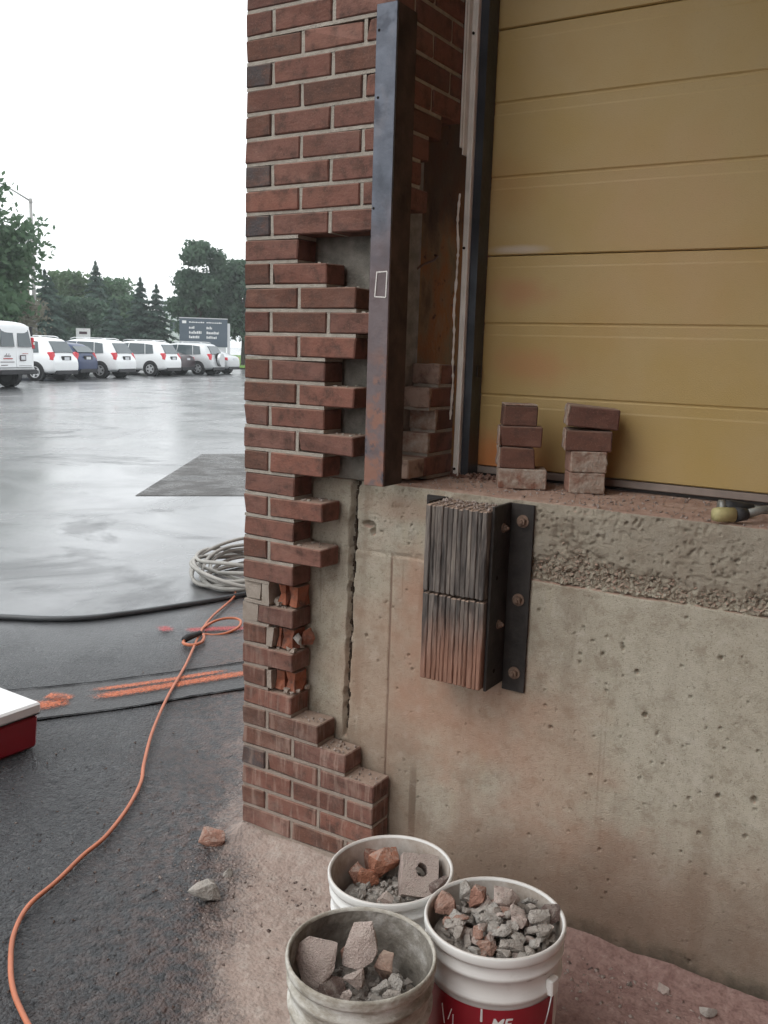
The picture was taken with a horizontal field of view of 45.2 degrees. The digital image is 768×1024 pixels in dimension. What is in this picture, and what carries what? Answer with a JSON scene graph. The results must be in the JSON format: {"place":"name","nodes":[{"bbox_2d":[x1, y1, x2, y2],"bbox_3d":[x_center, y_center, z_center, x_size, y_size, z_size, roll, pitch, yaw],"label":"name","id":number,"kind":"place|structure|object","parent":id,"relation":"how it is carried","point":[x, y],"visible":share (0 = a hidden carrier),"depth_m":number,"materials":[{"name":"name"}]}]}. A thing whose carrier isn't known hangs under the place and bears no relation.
{"place":"outdoors","nodes":[
{"label":"outdoors","id":0,"kind":"place"},
{"bbox_2d":[0,348,246,811],"bbox_3d":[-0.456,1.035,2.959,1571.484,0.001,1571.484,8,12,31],"label":"ground","id":1,"kind":"structure","parent":0,"point":[84,530],"depth_m":6.60,"materials":[{"name":"asphalt"}]},
{"bbox_2d":[0,182,36,336],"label":"street lamp","id":2,"kind":"object","parent":1,"relation":"on","point":[30,200],"visible":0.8,"depth_m":54.02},
{"bbox_2d":[0,321,37,386],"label":"parked van","id":3,"kind":"object","parent":1,"relation":"on","point":[17,344],"visible":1,"depth_m":29.53,"materials":[{"name":"white paint"}]},
{"bbox_2d":[0,688,39,759],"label":"cooler","id":4,"kind":"object","parent":1,"relation":"on","point":[18,718],"visible":1,"depth_m":3.47,"materials":[{"name":"red plastic"}]},
{"bbox_2d":[0,170,56,325],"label":"maple tree","id":5,"kind":"object","parent":1,"relation":"on","point":[16,258],"visible":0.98,"depth_m":43.84,"materials":[{"name":"green plant"}]},
{"bbox_2d":[12,282,53,336],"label":"dry bush","id":6,"kind":"object","parent":1,"relation":"on","point":[29,321],"visible":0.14,"depth_m":49.09,"materials":[{"name":"green plant"}]},
{"bbox_2d":[27,335,77,380],"bbox_3d":[-14.580,-6.162,36.737,4.509,1.776,1.848,4,10,14],"label":"parked car","id":7,"kind":"object","parent":1,"relation":"on","point":[56,358],"visible":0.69,"depth_m":35.68,"materials":[{"name":"white paint"}]},
{"bbox_2d":[32,269,73,340],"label":"spruce tree","id":8,"kind":"object","parent":1,"relation":"on","point":[46,290],"visible":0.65,"depth_m":66.60,"materials":[{"name":"green plant"}]},
{"bbox_2d":[47,276,70,340],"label":"spruce tree","id":9,"kind":"object","parent":1,"relation":"on","point":[54,295],"visible":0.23,"depth_m":74.03,"materials":[{"name":"green plant"}]},
{"bbox_2d":[22,341,97,377],"bbox_3d":[-14.376,-6.537,39.452,4.009,1.596,1.648,4,10,14],"label":"parked car","id":10,"kind":"object","parent":1,"relation":"on","point":[87,361],"visible":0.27,"depth_m":38.96,"materials":[{"name":"blue paint"}]},
{"bbox_2d":[25,268,110,319],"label":"maple tree","id":11,"kind":"object","parent":1,"relation":"on","point":[68,282],"visible":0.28,"depth_m":82.04,"materials":[{"name":"green plant"}]},
{"bbox_2d":[76,328,89,338],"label":"sign","id":12,"kind":"object","parent":1,"relation":"on","point":[82,332],"visible":0.59,"depth_m":48.62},
{"bbox_2d":[47,337,135,377],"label":"parked car","id":13,"kind":"object","parent":1,"relation":"on","point":[116,358],"visible":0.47,"depth_m":40.53,"materials":[{"name":"white paint"}]},
{"bbox_2d":[53,295,131,340],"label":"maple tree","id":14,"kind":"object","parent":1,"relation":"on","point":[80,312],"visible":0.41,"depth_m":74.72,"materials":[{"name":"green plant"}]},
{"bbox_2d":[82,260,110,305],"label":"spruce tree","id":15,"kind":"object","parent":1,"relation":"on","point":[96,290],"visible":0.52,"depth_m":78.83,"materials":[{"name":"green plant"}]},
{"bbox_2d":[96,297,134,341],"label":"spruce tree","id":16,"kind":"object","parent":1,"relation":"on","point":[114,329],"visible":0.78,"depth_m":72.50,"materials":[{"name":"green plant"}]},
{"bbox_2d":[0,591,246,621],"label":"air hose","id":17,"kind":"object","parent":1,"relation":"on","point":[112,614],"visible":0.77,"depth_m":5.25,"materials":[{"name":"rubber"}]},
{"bbox_2d":[8,591,241,1023],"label":"extension cord","id":18,"kind":"object","parent":1,"relation":"on","point":[57,880],"visible":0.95,"depth_m":2.91,"materials":[{"name":"orange rubber"}]},
{"bbox_2d":[8,661,243,690],"bbox_3d":[-1.467,0.773,4.235,3.607,0.001,0.143,-3,11,-24],"label":"saw cut","id":19,"kind":"object","parent":1,"relation":"on","point":[126,677],"visible":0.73,"depth_m":4.29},
{"bbox_2d":[10,663,244,719],"bbox_3d":[-1.386,0.810,4.062,3.606,0.001,0.513,-3,11,-24],"label":"trench patch","id":20,"kind":"object","parent":1,"relation":"on","point":[85,698],"visible":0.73,"depth_m":4.13,"materials":[{"name":"asphalt"}]},
{"bbox_2d":[39,698,66,707],"bbox_3d":[-1.462,0.821,3.935,0.254,0.001,0.157,-4,12,-32],"label":"paint mark","id":21,"kind":"object","parent":20,"relation":"on","point":[43,704],"visible":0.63,"depth_m":3.95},
{"bbox_2d":[37,687,243,718],"bbox_3d":[-1.281,0.840,3.885,3.207,0.001,0.065,-3,11,-27],"label":"saw cut","id":22,"kind":"object","parent":20,"relation":"on","point":[140,704],"visible":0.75,"depth_m":3.99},
{"bbox_2d":[102,671,222,688],"bbox_3d":[-1.020,0.777,4.271,0.696,0.001,0.082,-4,11,-29],"label":"paint mark","id":23,"kind":"object","parent":20,"relation":"on","point":[161,680],"visible":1,"depth_m":4.26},
{"bbox_2d":[100,672,242,696],"bbox_3d":[-0.927,0.785,4.240,0.864,0.001,0.113,-4,12,-31],"label":"paint mark","id":24,"kind":"object","parent":20,"relation":"on","point":[155,687],"visible":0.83,"depth_m":4.21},
{"bbox_2d":[86,276,168,327],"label":"maple tree","id":25,"kind":"object","parent":1,"relation":"on","point":[116,287],"visible":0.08,"depth_m":84.01,"materials":[{"name":"green plant"}]},
{"bbox_2d":[0,672,296,1018],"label":"gravel","id":26,"kind":"structure","parent":1,"relation":"on","point":[116,973],"depth_m":2.67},
{"bbox_2d":[123,339,180,375],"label":"parked car","id":27,"kind":"object","parent":1,"relation":"on","point":[154,357],"visible":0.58,"depth_m":45.13,"materials":[{"name":"white paint"}]},
{"bbox_2d":[131,351,194,374],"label":"parked car","id":28,"kind":"object","parent":1,"relation":"on","point":[187,362],"visible":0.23,"depth_m":48.15,"materials":[{"name":"paint"}]},
{"bbox_2d":[135,454,245,495],"bbox_3d":[-1.163,-0.554,11.938,2.872,0.001,4.944,2,10,-1],"label":"asphalt patch","id":29,"kind":"object","parent":1,"relation":"on","point":[213,475],"visible":0.4,"depth_m":10.78,"materials":[{"name":"asphalt"}]},
{"bbox_2d":[158,300,225,352],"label":"building","id":30,"kind":"structure","parent":1,"relation":"on","point":[173,332],"depth_m":143.13,"materials":[{"name":"white glass"}]},
{"bbox_2d":[159,341,224,374],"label":"parked car","id":31,"kind":"object","parent":1,"relation":"on","point":[209,358],"visible":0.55,"depth_m":49.08,"materials":[{"name":"silver metal"}]},
{"bbox_2d":[179,317,229,354],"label":"sign board","id":32,"kind":"object","parent":1,"relation":"on","point":[215,331],"visible":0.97,"depth_m":59.66,"materials":[{"name":"metal"}]},
{"bbox_2d":[190,626,241,630],"bbox_3d":[-0.917,0.641,5.069,0.373,0.001,0.127,0,10,-13],"label":"paint mark","id":33,"kind":"object","parent":1,"relation":"on","point":[216,628],"visible":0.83,"depth_m":5.07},
{"bbox_2d":[189,536,245,591],"bbox_3d":[-0.848,0.341,6.247,0.940,0.205,1.071,8,12,31],"label":"hose coil","id":34,"kind":"object","parent":1,"relation":"on","point":[208,579],"visible":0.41,"depth_m":6.01,"materials":[{"name":"rubber"}]},
{"bbox_2d":[216,350,239,373],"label":"parked car","id":35,"kind":"object","parent":1,"relation":"on","point":[232,363],"visible":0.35,"depth_m":52.20,"materials":[{"name":"silver metal"}]},
{"bbox_2d":[0,0,247,347],"label":"sky","id":36,"kind":"structure","parent":0,"point":[123,122],"materials":[{"name":"white"}]},
{"bbox_2d":[232,355,248,367],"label":"grass verge","id":37,"kind":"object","parent":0,"point":[240,366],"depth_m":102.99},
{"bbox_2d":[102,293,150,335],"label":"maple tree","id":38,"kind":"object","parent":37,"relation":"on","point":[124,304],"visible":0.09,"depth_m":79.88,"materials":[{"name":"green plant"}]},
{"bbox_2d":[123,277,158,340],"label":"spruce tree","id":39,"kind":"object","parent":37,"relation":"on","point":[137,323],"visible":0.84,"depth_m":75.31,"materials":[{"name":"green plant"}]},
{"bbox_2d":[140,284,178,343],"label":"spruce tree","id":40,"kind":"object","parent":37,"relation":"on","point":[162,333],"visible":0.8,"depth_m":75.78,"materials":[{"name":"green plant"}]},
{"bbox_2d":[162,239,237,336],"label":"maple tree","id":41,"kind":"object","parent":37,"relation":"on","point":[197,292],"visible":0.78,"depth_m":70.09,"materials":[{"name":"green plant"}]},
{"bbox_2d":[215,258,252,364],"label":"maple tree","id":42,"kind":"object","parent":37,"relation":"on","point":[232,308],"visible":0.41,"depth_m":72.65,"materials":[{"name":"green plant"}]},
{"bbox_2d":[0,756,767,1023],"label":"asphalt apron","id":43,"kind":"object","parent":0,"point":[58,951],"visible":0.69,"depth_m":2.48,"materials":[{"name":"asphalt"}]},
{"bbox_2d":[187,879,220,900],"bbox_3d":[-0.505,1.065,2.603,0.089,0.062,0.071,-9,18,5],"label":"mortar lump","id":44,"kind":"object","parent":43,"relation":"on","point":[206,890],"visible":1,"depth_m":2.58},
{"bbox_2d":[198,826,224,846],"bbox_3d":[-0.535,1.022,2.892,0.081,0.045,0.055,9,17,8],"label":"brick chunk","id":45,"kind":"object","parent":43,"relation":"on","point":[211,836],"visible":1,"depth_m":2.88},
{"bbox_2d":[242,0,466,857],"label":"brick pier","id":46,"kind":"structure","parent":43,"relation":"on","point":[311,64],"depth_m":2.64,"materials":[{"name":"brick"}]},
{"bbox_2d":[301,497,379,783],"bbox_3d":[-0.119,0.370,2.697,0.288,0.813,0.087,8,12,31],"label":"ledge grit","id":47,"kind":"object","parent":46,"relation":"on","point":[321,500],"visible":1,"depth_m":2.73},
{"bbox_2d":[364,0,416,486],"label":"corner guard","id":48,"kind":"object","parent":46,"relation":"attached to","point":[396,41],"visible":1,"depth_m":2.41,"materials":[{"name":"metal"}]},
{"bbox_2d":[285,907,436,1023],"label":"bucket","id":49,"kind":"object","parent":43,"relation":"on","point":[408,942],"visible":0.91,"depth_m":1.84,"materials":[{"name":"plastic"}]},
{"bbox_2d":[332,965,413,1000],"bbox_3d":[-0.048,0.977,1.836,0.266,0.036,0.266,8,12,31],"label":"rubble bed","id":50,"kind":"object","parent":49,"relation":"in","point":[373,978],"visible":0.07,"depth_m":1.90,"materials":[{"name":"concrete"}]},
{"bbox_2d":[296,936,337,990],"bbox_3d":[-0.131,0.905,1.857,0.094,0.105,0.012,-26,-25,2],"label":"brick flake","id":51,"kind":"object","parent":50,"relation":"on","point":[315,958],"visible":0.82,"depth_m":1.86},
{"bbox_2d":[317,975,349,1000],"bbox_3d":[-0.099,0.959,1.837,0.070,0.023,0.075,14,40,0],"label":"brick flake","id":52,"kind":"object","parent":50,"relation":"on","point":[333,986],"visible":0.45,"depth_m":1.83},
{"bbox_2d":[343,968,364,989],"bbox_3d":[-0.058,0.932,1.840,0.045,0.037,0.029,8,-24,-29],"label":"brick flake","id":53,"kind":"object","parent":50,"relation":"on","point":[355,979],"visible":1,"depth_m":1.83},
{"bbox_2d":[342,921,376,969],"bbox_3d":[-0.044,0.883,1.885,0.069,0.097,0.024,12,-13,10],"label":"brick flake","id":54,"kind":"object","parent":50,"relation":"on","point":[360,950],"visible":1,"depth_m":1.88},
{"bbox_2d":[371,979,390,996],"bbox_3d":[-0.006,0.950,1.839,0.038,0.034,0.034,11,14,43],"label":"mortar lump","id":55,"kind":"object","parent":50,"relation":"on","point":[382,987],"visible":0.81,"depth_m":1.83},
{"bbox_2d":[374,950,393,979],"bbox_3d":[0.004,0.930,1.886,0.041,0.067,0.039,6,21,21],"label":"brick flake","id":56,"kind":"object","parent":50,"relation":"on","point":[383,967],"visible":0.97,"depth_m":1.87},
{"bbox_2d":[382,989,400,998],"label":"mortar lump","id":57,"kind":"object","parent":50,"relation":"on","point":[388,993],"visible":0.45,"depth_m":1.80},
{"bbox_2d":[388,973,402,991],"bbox_3d":[0.025,0.943,1.845,0.037,0.033,0.037,24,22,20],"label":"mortar lump","id":58,"kind":"object","parent":50,"relation":"on","point":[395,981],"visible":0.74,"depth_m":1.83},
{"bbox_2d":[328,835,453,929],"bbox_3d":[0.018,1.006,2.213,0.298,0.338,0.298,6,12,32],"label":"bucket","id":59,"kind":"object","parent":43,"relation":"on","point":[344,860],"visible":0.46,"depth_m":2.25,"materials":[{"name":"plastic"}]},
{"bbox_2d":[364,848,376,868],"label":"brick chunk","id":60,"kind":"object","parent":59,"relation":"in","point":[368,852],"visible":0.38,"depth_m":2.30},
{"bbox_2d":[344,868,423,903],"bbox_3d":[0.029,0.917,2.200,0.268,0.038,0.268,8,12,31],"label":"rubble bed","id":61,"kind":"object","parent":59,"relation":"in","point":[388,882],"visible":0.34,"depth_m":2.23,"materials":[{"name":"gravel"}]},
{"bbox_2d":[348,861,362,885],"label":"brick chunk","id":62,"kind":"object","parent":61,"relation":"on","point":[354,869],"visible":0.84,"depth_m":2.25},
{"bbox_2d":[357,868,378,885],"bbox_3d":[-0.040,0.895,2.261,0.057,0.049,0.052,9,-12,-6],"label":"brick chunk","id":63,"kind":"object","parent":61,"relation":"on","point":[364,876],"visible":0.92,"depth_m":2.24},
{"bbox_2d":[368,847,399,876],"bbox_3d":[-0.002,0.866,2.280,0.073,0.087,0.071,-5,12,-34],"label":"brick chunk","id":64,"kind":"object","parent":61,"relation":"on","point":[382,861],"visible":0.93,"depth_m":2.25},
{"bbox_2d":[376,891,393,903],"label":"brick chunk","id":65,"kind":"object","parent":61,"relation":"on","point":[386,897],"visible":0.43,"depth_m":2.17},
{"bbox_2d":[398,852,438,898],"bbox_3d":[0.082,0.882,2.228,0.091,0.103,0.060,7,-32,-3],"label":"holed brick","id":66,"kind":"object","parent":61,"relation":"on","point":[412,883],"visible":0.9,"depth_m":2.21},
{"bbox_2d":[429,875,448,893],"bbox_3d":[0.128,0.904,2.213,0.048,0.078,0.061,35,36,18],"label":"brick chunk","id":67,"kind":"object","parent":61,"relation":"on","point":[436,885],"visible":0.45,"depth_m":2.19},
{"bbox_2d":[144,847,717,1023],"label":"brick grit","id":68,"kind":"object","parent":43,"relation":"on","point":[567,970],"visible":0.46,"depth_m":2.35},
{"bbox_2d":[424,876,566,1023],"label":"bucket","id":69,"kind":"object","parent":43,"relation":"on","point":[469,988],"visible":0.73,"depth_m":1.85,"materials":[{"name":"white plastic"}]},
{"bbox_2d":[433,901,557,981],"bbox_3d":[0.238,0.890,1.951,0.273,0.040,0.273,8,12,31],"label":"rubble bed","id":70,"kind":"object","parent":69,"relation":"in","point":[443,933],"visible":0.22,"depth_m":1.94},
{"bbox_2d":[433,890,455,915],"bbox_3d":[0.137,0.855,2.001,0.056,0.049,0.042,29,-5,37],"label":"brick chunk","id":71,"kind":"object","parent":70,"relation":"on","point":[444,903],"visible":0.82,"depth_m":1.99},
{"bbox_2d":[444,917,465,928],"bbox_3d":[0.148,0.860,1.925,0.048,0.026,0.032,1,27,-6],"label":"mortar lump","id":72,"kind":"object","parent":70,"relation":"on","point":[455,923],"visible":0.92,"depth_m":1.92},
{"bbox_2d":[453,925,463,939],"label":"mortar lump","id":73,"kind":"object","parent":70,"relation":"on","point":[458,932],"visible":1,"depth_m":1.90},
{"bbox_2d":[460,879,472,901],"bbox_3d":[0.182,0.838,2.041,0.029,0.046,0.033,3,-22,22],"label":"mortar lump","id":74,"kind":"object","parent":70,"relation":"on","point":[466,886],"visible":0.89,"depth_m":2.03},
{"bbox_2d":[463,934,471,948],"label":"mortar lump","id":75,"kind":"object","parent":70,"relation":"on","point":[467,938],"visible":1,"depth_m":1.89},
{"bbox_2d":[469,884,486,906],"bbox_3d":[0.204,0.839,2.014,0.036,0.051,0.036,5,10,17],"label":"brick chunk","id":76,"kind":"object","parent":70,"relation":"on","point":[477,895],"visible":1,"depth_m":2.01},
{"bbox_2d":[472,925,483,939],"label":"chunk","id":77,"kind":"object","parent":70,"relation":"on","point":[477,934],"visible":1,"depth_m":1.89,"materials":[{"name":"brick"}]},
{"bbox_2d":[471,903,489,913],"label":"mortar lump","id":78,"kind":"object","parent":70,"relation":"on","point":[479,910],"visible":0.81,"depth_m":1.98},
{"bbox_2d":[476,940,496,956],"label":"brick chunk","id":79,"kind":"object","parent":70,"relation":"on","point":[488,947],"visible":0.99,"depth_m":1.87,"materials":[{"name":"brick"}]},
{"bbox_2d":[480,912,503,922],"bbox_3d":[0.226,0.853,1.936,0.052,0.023,0.026,8,-21,5],"label":"mortar lump","id":80,"kind":"object","parent":70,"relation":"on","point":[485,917],"visible":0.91,"depth_m":1.93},
{"bbox_2d":[487,923,498,936],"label":"mortar lump","id":81,"kind":"object","parent":70,"relation":"on","point":[492,927],"visible":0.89,"depth_m":1.91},
{"bbox_2d":[492,924,511,936],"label":"mortar lump","id":82,"kind":"object","parent":70,"relation":"on","point":[504,930],"visible":1,"depth_m":1.89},
{"bbox_2d":[496,949,510,957],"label":"mortar lump","id":83,"kind":"object","parent":70,"relation":"on","point":[504,953],"visible":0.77,"depth_m":1.84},
{"bbox_2d":[499,939,523,952],"bbox_3d":[0.256,0.875,1.863,0.051,0.024,0.029,9,16,-1],"label":"mortar lump","id":84,"kind":"object","parent":70,"relation":"on","point":[512,945],"visible":1,"depth_m":1.85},
{"bbox_2d":[510,932,525,943],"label":"mortar lump","id":85,"kind":"object","parent":70,"relation":"on","point":[518,936],"visible":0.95,"depth_m":1.88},
{"bbox_2d":[510,903,526,916],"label":"brick chunk","id":86,"kind":"object","parent":70,"relation":"on","point":[515,910],"visible":0.9,"depth_m":1.96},
{"bbox_2d":[524,925,539,934],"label":"mortar lump","id":87,"kind":"object","parent":70,"relation":"on","point":[532,930],"visible":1,"depth_m":1.92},
{"bbox_2d":[528,909,549,924],"bbox_3d":[0.327,0.858,1.946,0.048,0.029,0.036,8,16,2],"label":"mortar lump","id":88,"kind":"object","parent":70,"relation":"on","point":[537,916],"visible":0.98,"depth_m":1.94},
{"bbox_2d":[536,924,552,937],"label":"mortar lump","id":89,"kind":"object","parent":70,"relation":"on","point":[545,930],"visible":1,"depth_m":1.91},
{"bbox_2d":[541,904,560,924],"bbox_3d":[0.362,0.854,1.972,0.040,0.030,0.046,0,10,-13],"label":"brick chunk","id":90,"kind":"object","parent":70,"relation":"on","point":[554,911],"visible":0.85,"depth_m":1.96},
{"label":"mortar lump","id":91,"kind":"object","parent":70,"relation":"on","visible":0},
{"bbox_2d":[494,885,519,906],"bbox_3d":[0.267,0.837,2.002,0.061,0.023,0.047,13,38,-4],"label":"rubble chunk","id":92,"kind":"object","parent":91,"relation":"on","point":[505,896],"visible":0.99,"depth_m":2.00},
{"bbox_2d":[303,463,767,1000],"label":"concrete wall","id":93,"kind":"structure","parent":43,"relation":"on","point":[605,775],"depth_m":2.37,"materials":[{"name":"concrete"}]},
{"bbox_2d":[447,472,495,481],"bbox_3d":[0.299,-0.102,2.767,0.249,0.023,0.098,8,12,31],"label":"sill grit","id":94,"kind":"object","parent":93,"relation":"on","point":[481,476],"visible":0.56,"depth_m":2.78,"materials":[{"name":"gravel"}]},
{"bbox_2d":[420,494,535,692],"bbox_3d":[0.214,0.222,2.447,0.317,0.508,0.129,8,12,31],"label":"dock bumper","id":95,"kind":"object","parent":93,"relation":"attached to","point":[476,591],"visible":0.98,"depth_m":2.40,"materials":[{"name":"rubber"}]},
{"bbox_2d":[435,497,495,510],"bbox_3d":[0.220,-0.020,2.409,0.178,0.013,0.116,8,12,31],"label":"bumper grit","id":96,"kind":"object","parent":95,"relation":"on","point":[446,499],"visible":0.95,"depth_m":2.41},
{"bbox_2d":[478,10,499,444],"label":"building","id":97,"kind":"structure","parent":93,"relation":"on","point":[489,218],"depth_m":3.88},
{"bbox_2d":[449,0,499,475],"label":"door jamb","id":98,"kind":"object","parent":97,"relation":"attached to","point":[481,29],"depth_m":2.69,"materials":[{"name":"metal"}]},
{"bbox_2d":[477,0,767,505],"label":"sectional door","id":99,"kind":"structure","parent":98,"relation":"attached to","point":[627,270],"depth_m":2.51,"materials":[{"name":"paint"}]},
{"bbox_2d":[499,0,681,30],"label":"door section","id":100,"kind":"structure","parent":99,"relation":"in","point":[513,14],"depth_m":2.55,"materials":[{"name":"paint"}]},
{"bbox_2d":[478,249,767,493],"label":"door section","id":101,"kind":"structure","parent":99,"relation":"in","point":[676,342],"depth_m":2.54,"materials":[{"name":"paint"}]},
{"bbox_2d":[488,0,767,256],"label":"door section","id":102,"kind":"structure","parent":99,"relation":"in","point":[642,129],"depth_m":2.47,"materials":[{"name":"paint"}]},
{"bbox_2d":[496,466,546,489],"bbox_3d":[0.389,-0.098,2.618,0.136,0.060,0.090,2,10,3],"label":"loose brick","id":103,"kind":"object","parent":93,"relation":"on","point":[528,479],"visible":0.86,"depth_m":2.58,"materials":[{"name":"brick"}]},
{"bbox_2d":[495,444,534,469],"bbox_3d":[0.371,-0.157,2.610,0.104,0.061,0.093,2,10,2],"label":"loose brick","id":104,"kind":"object","parent":103,"relation":"on","point":[514,457],"visible":0.9,"depth_m":2.57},
{"bbox_2d":[496,424,542,447],"bbox_3d":[0.382,-0.214,2.599,0.126,0.060,0.093,3,10,4],"label":"loose brick","id":105,"kind":"object","parent":104,"relation":"on","point":[519,436],"visible":1,"depth_m":2.56,"materials":[{"name":"brick"}]},
{"bbox_2d":[500,402,537,426],"bbox_3d":[0.379,-0.275,2.592,0.096,0.063,0.090,2,10,1],"label":"loose brick","id":106,"kind":"object","parent":105,"relation":"on","point":[520,414],"visible":1,"depth_m":2.55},
{"bbox_2d":[563,469,604,494],"bbox_3d":[0.559,-0.085,2.573,0.100,0.059,0.098,2,10,3],"label":"loose brick","id":107,"kind":"object","parent":93,"relation":"on","point":[582,483],"visible":1,"depth_m":2.53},
{"bbox_2d":[565,451,607,472],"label":"loose brick","id":108,"kind":"object","parent":107,"relation":"on","point":[585,462],"visible":0.98,"depth_m":2.52,"materials":[{"name":"brick"}]},
{"bbox_2d":[561,426,612,452],"bbox_3d":[0.561,-0.202,2.558,0.131,0.061,0.092,3,10,6],"label":"loose brick","id":109,"kind":"object","parent":108,"relation":"on","point":[585,439],"visible":0.99,"depth_m":2.52,"materials":[{"name":"brick"}]},
{"bbox_2d":[563,403,620,430],"bbox_3d":[0.572,-0.263,2.546,0.143,0.060,0.093,7,10,4],"label":"loose brick","id":110,"kind":"object","parent":109,"relation":"on","point":[589,416],"visible":1,"depth_m":2.50,"materials":[{"name":"brick"}]},
{"bbox_2d":[409,477,767,527],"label":"sill grit","id":111,"kind":"object","parent":93,"relation":"on","point":[599,507],"visible":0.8,"depth_m":2.45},
{"bbox_2d":[711,500,767,521],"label":"hand tool","id":112,"kind":"object","parent":93,"relation":"on","point":[730,511],"visible":1,"depth_m":2.14,"materials":[{"name":"metal"}]},
{"bbox_2d":[657,982,668,994],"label":"mortar lump","id":113,"kind":"object","parent":43,"relation":"on","point":[663,989],"visible":1,"depth_m":2.27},
{"bbox_2d":[699,1007,716,1017],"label":"mortar lump","id":114,"kind":"object","parent":43,"relation":"on","point":[708,1012],"visible":1,"depth_m":2.19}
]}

